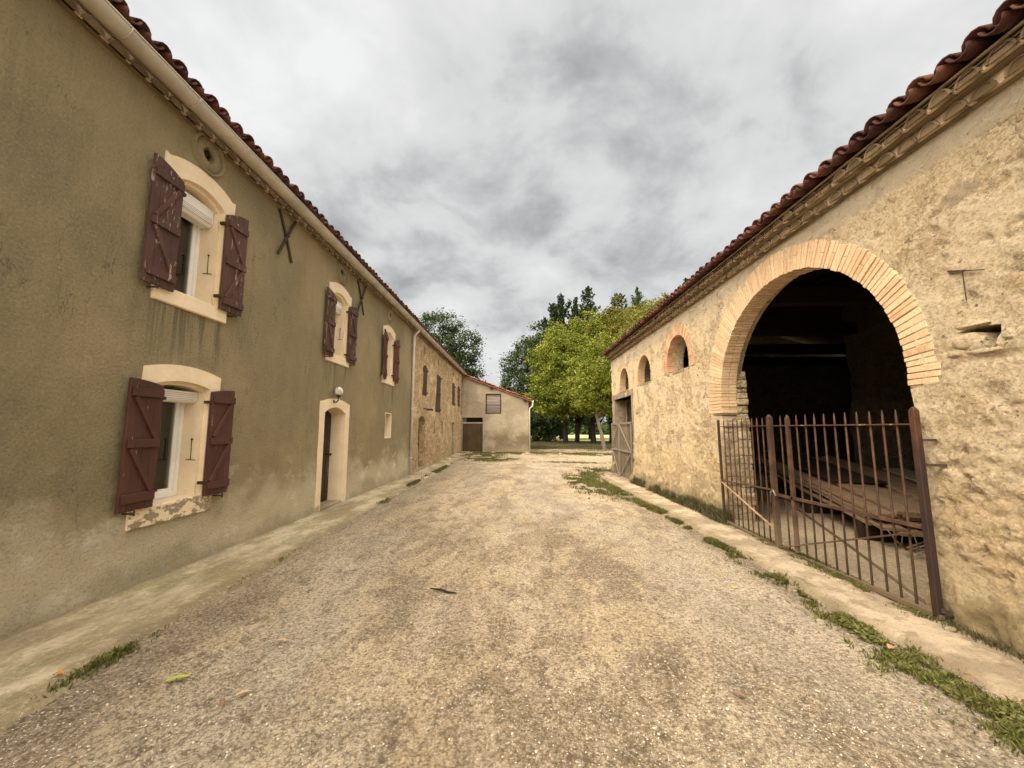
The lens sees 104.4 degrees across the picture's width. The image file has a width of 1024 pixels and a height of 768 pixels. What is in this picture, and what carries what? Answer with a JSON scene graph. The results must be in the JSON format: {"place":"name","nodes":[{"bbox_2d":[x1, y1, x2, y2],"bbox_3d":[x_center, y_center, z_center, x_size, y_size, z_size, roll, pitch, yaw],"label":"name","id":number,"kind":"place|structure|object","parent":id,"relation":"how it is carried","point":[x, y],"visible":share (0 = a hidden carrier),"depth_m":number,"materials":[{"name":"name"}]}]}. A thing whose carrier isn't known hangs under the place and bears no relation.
{"place":"outdoors","nodes":[
{"label":"outdoors","id":0,"kind":"place"},
{"bbox_2d":[0,451,469,732],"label":"pavement","id":1,"kind":"structure","parent":0,"point":[34,659],"depth_m":3.50,"materials":[{"name":"concrete"}]},
{"bbox_2d":[0,449,1023,767],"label":"gravel yard","id":2,"kind":"structure","parent":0,"point":[464,495],"depth_m":2.70,"materials":[{"name":"beige gravel"}]},
{"bbox_2d":[164,674,190,682],"bbox_3d":[-2.132,1.875,2.530,0.130,0.018,0.036,4,-8,-31],"label":"fallen leaf","id":3,"kind":"object","parent":2,"relation":"on","point":[178,676],"visible":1,"depth_m":2.54,"materials":[{"name":"yellow plant"}]},
{"bbox_2d":[219,698,225,705],"bbox_3d":[-1.667,1.829,2.284,0.030,0.018,0.070,6,-9,-40],"label":"fallen leaf","id":4,"kind":"object","parent":2,"relation":"on","point":[221,702],"visible":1,"depth_m":2.28,"materials":[{"name":"brown plant"}]},
{"bbox_2d":[234,689,251,696],"bbox_3d":[-1.605,1.846,2.371,0.090,0.018,0.030,4,-7,-29],"label":"fallen leaf","id":5,"kind":"object","parent":2,"relation":"on","point":[243,691],"visible":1,"depth_m":2.38,"materials":[{"name":"beige plant"}]},
{"bbox_2d":[430,588,455,593],"bbox_3d":[-0.694,2.061,3.955,0.294,0.028,0.052,-2,-7,20],"label":"twig","id":6,"kind":"object","parent":2,"relation":"on","point":[443,590],"visible":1,"depth_m":3.95,"materials":[{"name":"brown wood"}]},
{"bbox_2d":[579,472,1023,756],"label":"grass verge","id":7,"kind":"object","parent":2,"relation":"on","point":[887,654],"depth_m":2.62,"materials":[{"name":"green plant"}]},
{"bbox_2d":[125,0,1004,423],"label":"sky","id":8,"kind":"structure","parent":0,"point":[489,161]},
{"bbox_2d":[530,434,611,448],"bbox_3d":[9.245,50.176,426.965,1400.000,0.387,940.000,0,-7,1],"label":"ground","id":9,"kind":"structure","parent":0,"point":[584,438],"depth_m":48.57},
{"bbox_2d":[0,0,423,640],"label":"stucco house","id":10,"kind":"structure","parent":9,"relation":"on","point":[204,312],"depth_m":4.12,"materials":[{"name":"beige paint"}]},
{"bbox_2d":[154,402,184,498],"bbox_3d":[-4.070,0.684,4.515,0.065,1.236,0.644,0,-7,1],"label":"window","id":11,"kind":"structure","parent":10,"relation":"in","point":[168,458],"depth_m":4.71,"materials":[{"name":"white plastic"}]},
{"bbox_2d":[174,217,200,297],"bbox_3d":[-4.070,-1.636,4.780,0.065,1.226,0.644,0,-7,1],"label":"window","id":12,"kind":"structure","parent":10,"relation":"in","point":[189,240],"depth_m":4.98,"materials":[{"name":"white plastic"}]},
{"bbox_2d":[320,411,331,501],"bbox_3d":[-3.972,1.472,8.213,0.150,1.955,0.910,0,-7,1],"label":"door","id":13,"kind":"structure","parent":10,"relation":"in","point":[327,424],"depth_m":8.49,"materials":[{"name":"brown paint"}]},
{"bbox_2d":[333,387,342,402],"bbox_3d":[-3.599,0.226,8.186,0.213,0.335,0.162,0,-7,1],"label":"wall lamp","id":14,"kind":"object","parent":10,"relation":"attached to","point":[338,391],"visible":1,"depth_m":8.15,"materials":[{"name":"glass"}]},
{"bbox_2d":[31,451,636,702],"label":"grass patches","id":15,"kind":"object","parent":9,"relation":"on","point":[118,651],"depth_m":10.78,"materials":[{"name":"green plant"}]},
{"bbox_2d":[412,324,466,472],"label":"stone house","id":16,"kind":"structure","parent":9,"relation":"on","point":[440,371],"depth_m":17.79,"materials":[{"name":"beige stone"}]},
{"bbox_2d":[419,307,491,381],"bbox_3d":[-6.770,-0.756,38.618,9.695,13.524,7.338,0,-7,1],"label":"oak tree","id":17,"kind":"object","parent":9,"relation":"on","point":[457,352],"visible":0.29,"depth_m":38.15,"materials":[{"name":"green plant"}]},
{"bbox_2d":[461,375,533,451],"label":"lean to outbuilding","id":18,"kind":"structure","parent":9,"relation":"on","point":[495,418],"depth_m":25.96,"materials":[{"name":"paint"}]},
{"bbox_2d":[463,422,482,451],"bbox_3d":[-2.570,3.472,25.962,1.316,1.900,0.074,0,-7,1],"label":"garage door","id":19,"kind":"structure","parent":18,"relation":"in","point":[472,431],"depth_m":25.96,"materials":[{"name":"brown wood"}]},
{"bbox_2d":[486,394,500,413],"bbox_3d":[-1.220,1.297,26.078,1.020,1.310,0.090,0,-7,1],"label":"boarded window","id":20,"kind":"structure","parent":18,"relation":"in","point":[493,401],"depth_m":26.08,"materials":[{"name":"brown wood"}]},
{"bbox_2d":[496,319,568,440],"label":"holm oak","id":21,"kind":"object","parent":9,"relation":"on","point":[522,346],"visible":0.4,"depth_m":48.46,"materials":[{"name":"green plant"}]},
{"bbox_2d":[516,316,559,425],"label":"conifer tree","id":22,"kind":"object","parent":9,"relation":"on","point":[542,325],"visible":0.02,"depth_m":56.41,"materials":[{"name":"green plant"}]},
{"bbox_2d":[528,409,570,441],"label":"hedge bush","id":23,"kind":"object","parent":9,"relation":"on","point":[543,433],"visible":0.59,"depth_m":44.53,"materials":[{"name":"green plant"}]},
{"bbox_2d":[521,318,594,442],"bbox_3d":[5.339,-0.361,40.921,9.803,13.222,9.116,0,-7,1],"label":"walnut tree","id":24,"kind":"object","parent":9,"relation":"on","point":[548,388],"visible":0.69,"depth_m":39.29,"materials":[{"name":"green plant"}]},
{"bbox_2d":[541,292,580,438],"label":"conifer tree","id":25,"kind":"object","parent":9,"relation":"on","point":[561,314],"visible":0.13,"depth_m":55.33,"materials":[{"name":"green plant"}]},
{"bbox_2d":[542,316,593,441],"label":"walnut tree","id":26,"kind":"object","parent":9,"relation":"on","point":[577,325],"visible":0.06,"depth_m":42.29,"materials":[{"name":"green plant"}]},
{"bbox_2d":[530,441,611,452],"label":"grass under trees","id":27,"kind":"structure","parent":9,"relation":"on","point":[544,445],"depth_m":34.63,"materials":[{"name":"green plant"}]},
{"bbox_2d":[539,418,608,427],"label":"distant wood","id":28,"kind":"object","parent":9,"relation":"on","point":[604,424],"visible":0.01,"depth_m":243.37,"materials":[{"name":"green plant"}]},
{"bbox_2d":[566,311,587,433],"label":"conifer tree","id":29,"kind":"object","parent":9,"relation":"on","point":[575,421],"visible":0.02,"depth_m":55.25,"materials":[{"name":"green plant"}]},
{"bbox_2d":[568,286,604,438],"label":"conifer tree","id":30,"kind":"object","parent":9,"relation":"on","point":[574,309],"visible":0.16,"depth_m":55.56,"materials":[{"name":"green plant"}]},
{"bbox_2d":[568,423,608,434],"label":"distant hedge","id":31,"kind":"object","parent":9,"relation":"on","point":[583,430],"visible":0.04,"depth_m":95.41,"materials":[{"name":"green plant"}]},
{"bbox_2d":[557,307,625,442],"bbox_3d":[8.936,-0.995,39.789,9.375,14.225,9.079,0,-7,1],"label":"walnut tree","id":32,"kind":"object","parent":9,"relation":"on","point":[593,418],"visible":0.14,"depth_m":39.32,"materials":[{"name":"green plant"}]},
{"bbox_2d":[560,329,623,450],"bbox_3d":[7.114,0.589,27.904,6.965,8.509,7.659,-6,-9,41],"label":"walnut tree","id":33,"kind":"object","parent":9,"relation":"on","point":[594,395],"visible":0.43,"depth_m":26.93,"materials":[{"name":"green plant"}]},
{"bbox_2d":[576,295,646,442],"bbox_3d":[10.870,-1.382,40.114,10.246,15.068,9.416,0,-7,1],"label":"walnut tree","id":34,"kind":"object","parent":9,"relation":"on","point":[611,313],"visible":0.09,"depth_m":38.86,"materials":[{"name":"green plant"}]},
{"bbox_2d":[604,293,635,424],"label":"conifer tree","id":35,"kind":"object","parent":9,"relation":"on","point":[621,301],"visible":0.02,"depth_m":56.03,"materials":[{"name":"green plant"}]},
{"bbox_2d":[629,285,645,319],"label":"conifer tree","id":36,"kind":"object","parent":9,"relation":"on","point":[637,298],"visible":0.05,"depth_m":55.07,"materials":[{"name":"green plant"}]},
{"bbox_2d":[607,291,669,340],"bbox_3d":[12.359,-1.223,32.599,9.958,13.141,8.586,3,-7,-25],"label":"walnut tree","id":37,"kind":"object","parent":9,"relation":"on","point":[636,317],"visible":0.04,"depth_m":32.72,"materials":[{"name":"green plant"}]},
{"bbox_2d":[601,0,1023,654],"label":"stone barn","id":38,"kind":"structure","parent":9,"relation":"on","point":[875,266],"depth_m":3.84,"materials":[{"name":"stone"}]},
{"bbox_2d":[611,422,632,478],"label":"gate","id":39,"kind":"structure","parent":38,"relation":"attached to","point":[618,443],"depth_m":13.90,"materials":[{"name":"grey wood"}]},
{"bbox_2d":[717,407,953,620],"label":"iron gate","id":40,"kind":"structure","parent":38,"relation":"attached to","point":[927,531],"depth_m":4.27,"materials":[{"name":"brown metal"}]},
{"bbox_2d":[615,473,927,606],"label":"barn floor","id":41,"kind":"structure","parent":0,"point":[921,572],"depth_m":5.32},
{"bbox_2d":[777,477,801,498],"bbox_3d":[6.988,2.341,9.023,1.804,0.591,0.139,-2,-7,19],"label":"bearer block","id":42,"kind":"object","parent":41,"relation":"on","point":[781,488],"depth_m":9.17,"materials":[{"name":"brown wood"}]},
{"bbox_2d":[767,469,873,525],"bbox_3d":[5.637,2.018,7.546,0.164,0.381,4.136,-2,-7,16],"label":"timber board","id":43,"kind":"object","parent":42,"relation":"on","point":[807,490],"visible":0.3,"depth_m":7.24,"materials":[{"name":"brown wood"}]},
{"bbox_2d":[892,525,922,536],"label":"timber board","id":44,"kind":"object","parent":42,"relation":"on","point":[914,530],"visible":0.06,"depth_m":5.17,"materials":[{"name":"brown wood"}]},
{"bbox_2d":[818,493,905,531],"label":"timber board","id":45,"kind":"object","parent":44,"relation":"on","point":[887,525],"visible":0.12,"depth_m":5.36,"materials":[{"name":"brown wood"}]},
{"bbox_2d":[764,464,878,519],"bbox_3d":[5.718,1.920,7.591,0.284,0.417,4.289,-2,-7,16],"label":"timber board","id":46,"kind":"object","parent":45,"relation":"on","point":[824,495],"visible":0.13,"depth_m":6.78,"materials":[{"name":"brown wood"}]},
{"bbox_2d":[756,458,895,518],"bbox_3d":[5.732,1.870,7.803,0.220,0.474,5.099,-2,-7,16],"label":"timber board","id":47,"kind":"object","parent":46,"relation":"on","point":[847,503],"visible":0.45,"depth_m":6.83,"materials":[{"name":"brown wood"}]},
{"bbox_2d":[776,462,900,516],"bbox_3d":[5.628,1.804,7.321,0.257,0.406,4.170,-2,-7,16],"label":"timber board","id":48,"kind":"object","parent":47,"relation":"on","point":[872,507],"visible":0.75,"depth_m":6.39,"materials":[{"name":"brown wood"}]},
{"bbox_2d":[803,492,847,514],"bbox_3d":[6.467,2.226,7.309,1.804,0.432,0.139,-2,-7,19],"label":"bearer block","id":49,"kind":"object","parent":41,"relation":"on","point":[816,508],"depth_m":7.47,"materials":[{"name":"brown wood"}]},
{"bbox_2d":[856,520,923,544],"bbox_3d":[5.917,2.104,5.500,1.804,0.264,0.139,-2,-7,19],"label":"bearer block","id":50,"kind":"object","parent":41,"relation":"on","point":[861,530],"depth_m":5.66,"materials":[{"name":"brown wood"}]},
{"bbox_2d":[882,523,924,552],"bbox_3d":[5.281,1.953,5.127,1.295,0.357,0.586,5,-8,-37],"label":"branch","id":51,"kind":"object","parent":41,"relation":"on","point":[916,547],"visible":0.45,"depth_m":5.00,"materials":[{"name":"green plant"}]},
{"bbox_2d":[595,471,1023,705],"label":"path","id":52,"kind":"structure","parent":0,"point":[998,672],"depth_m":3.43,"materials":[{"name":"beige concrete"}]},
{"bbox_2d":[630,475,734,523],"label":"dry weeds","id":53,"kind":"object","parent":52,"relation":"on","point":[715,513],"visible":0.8,"depth_m":7.99,"materials":[{"name":"green plant"}]},
{"bbox_2d":[696,514,955,625],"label":"weeds by gate","id":54,"kind":"object","parent":52,"relation":"on","point":[919,613],"visible":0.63,"depth_m":4.24,"materials":[{"name":"green plant"}]},
{"bbox_2d":[943,626,956,631],"bbox_3d":[3.476,1.945,3.151,0.076,0.047,0.075,-5,-8,35],"label":"loose stone","id":55,"kind":"object","parent":52,"relation":"on","point":[949,628],"visible":0.97,"depth_m":3.13,"materials":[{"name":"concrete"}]},
{"bbox_2d":[942,620,1023,663],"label":"dry weeds","id":56,"kind":"object","parent":52,"relation":"on","point":[991,642],"visible":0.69,"depth_m":2.97,"materials":[{"name":"plant"}]},
{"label":"timber board","id":57,"kind":"object","parent":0,"visible":0},
{"bbox_2d":[776,461,919,520],"bbox_3d":[5.918,1.851,7.485,0.236,0.428,4.614,-2,-7,16],"label":"timber board","id":58,"kind":"object","parent":57,"relation":"on","point":[910,519],"visible":0.16,"depth_m":5.28,"materials":[{"name":"brown wood"}]},
{"bbox_2d":[780,460,920,517],"bbox_3d":[5.999,1.804,7.487,0.222,0.432,4.743,-2,-7,17],"label":"timber board","id":59,"kind":"object","parent":58,"relation":"on","point":[914,516],"visible":0.16,"depth_m":5.25,"materials":[{"name":"brown wood"}]},
{"bbox_2d":[785,462,917,514],"bbox_3d":[5.863,1.759,7.266,0.232,0.401,4.244,-2,-7,18],"label":"timber board","id":60,"kind":"object","parent":59,"relation":"on","point":[899,509],"visible":0.46,"depth_m":5.87,"materials":[{"name":"brown wood"}]},
{"bbox_2d":[762,452,886,483],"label":"timber board","id":61,"kind":"object","parent":60,"relation":"on","point":[844,473],"visible":0.77,"depth_m":7.74,"materials":[{"name":"brown wood"}]},
{"bbox_2d":[853,483,920,515],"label":"timber board","id":62,"kind":"object","parent":59,"relation":"on","point":[912,505],"visible":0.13,"depth_m":5.97,"materials":[{"name":"brown wood"}]},
{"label":"timber board","id":63,"kind":"object","parent":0,"visible":0},
{"bbox_2d":[870,483,918,502],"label":"timber board","id":64,"kind":"object","parent":63,"relation":"on","point":[908,497],"visible":0.08,"depth_m":6.26,"materials":[{"name":"brown wood"}]},
{"bbox_2d":[812,457,918,499],"bbox_3d":[6.598,1.723,7.274,0.236,0.438,4.668,-2,-7,18],"label":"timber board","id":65,"kind":"object","parent":64,"relation":"on","point":[910,492],"visible":0.29,"depth_m":6.62,"materials":[{"name":"brown wood"}]},
{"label":"timber board","id":66,"kind":"object","parent":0,"visible":0},
{"bbox_2d":[825,458,916,486],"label":"timber board","id":67,"kind":"object","parent":66,"relation":"on","point":[879,472],"visible":0.3,"depth_m":7.75,"materials":[{"name":"brown wood"}]},
{"bbox_2d":[830,461,916,489],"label":"timber board","id":68,"kind":"object","parent":66,"relation":"on","point":[907,485],"visible":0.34,"depth_m":7.22,"materials":[{"name":"brown wood"}]},
{"bbox_2d":[882,468,916,482],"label":"timber board","id":69,"kind":"object","parent":68,"relation":"on","point":[909,474],"visible":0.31,"depth_m":7.21,"materials":[{"name":"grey wood"}]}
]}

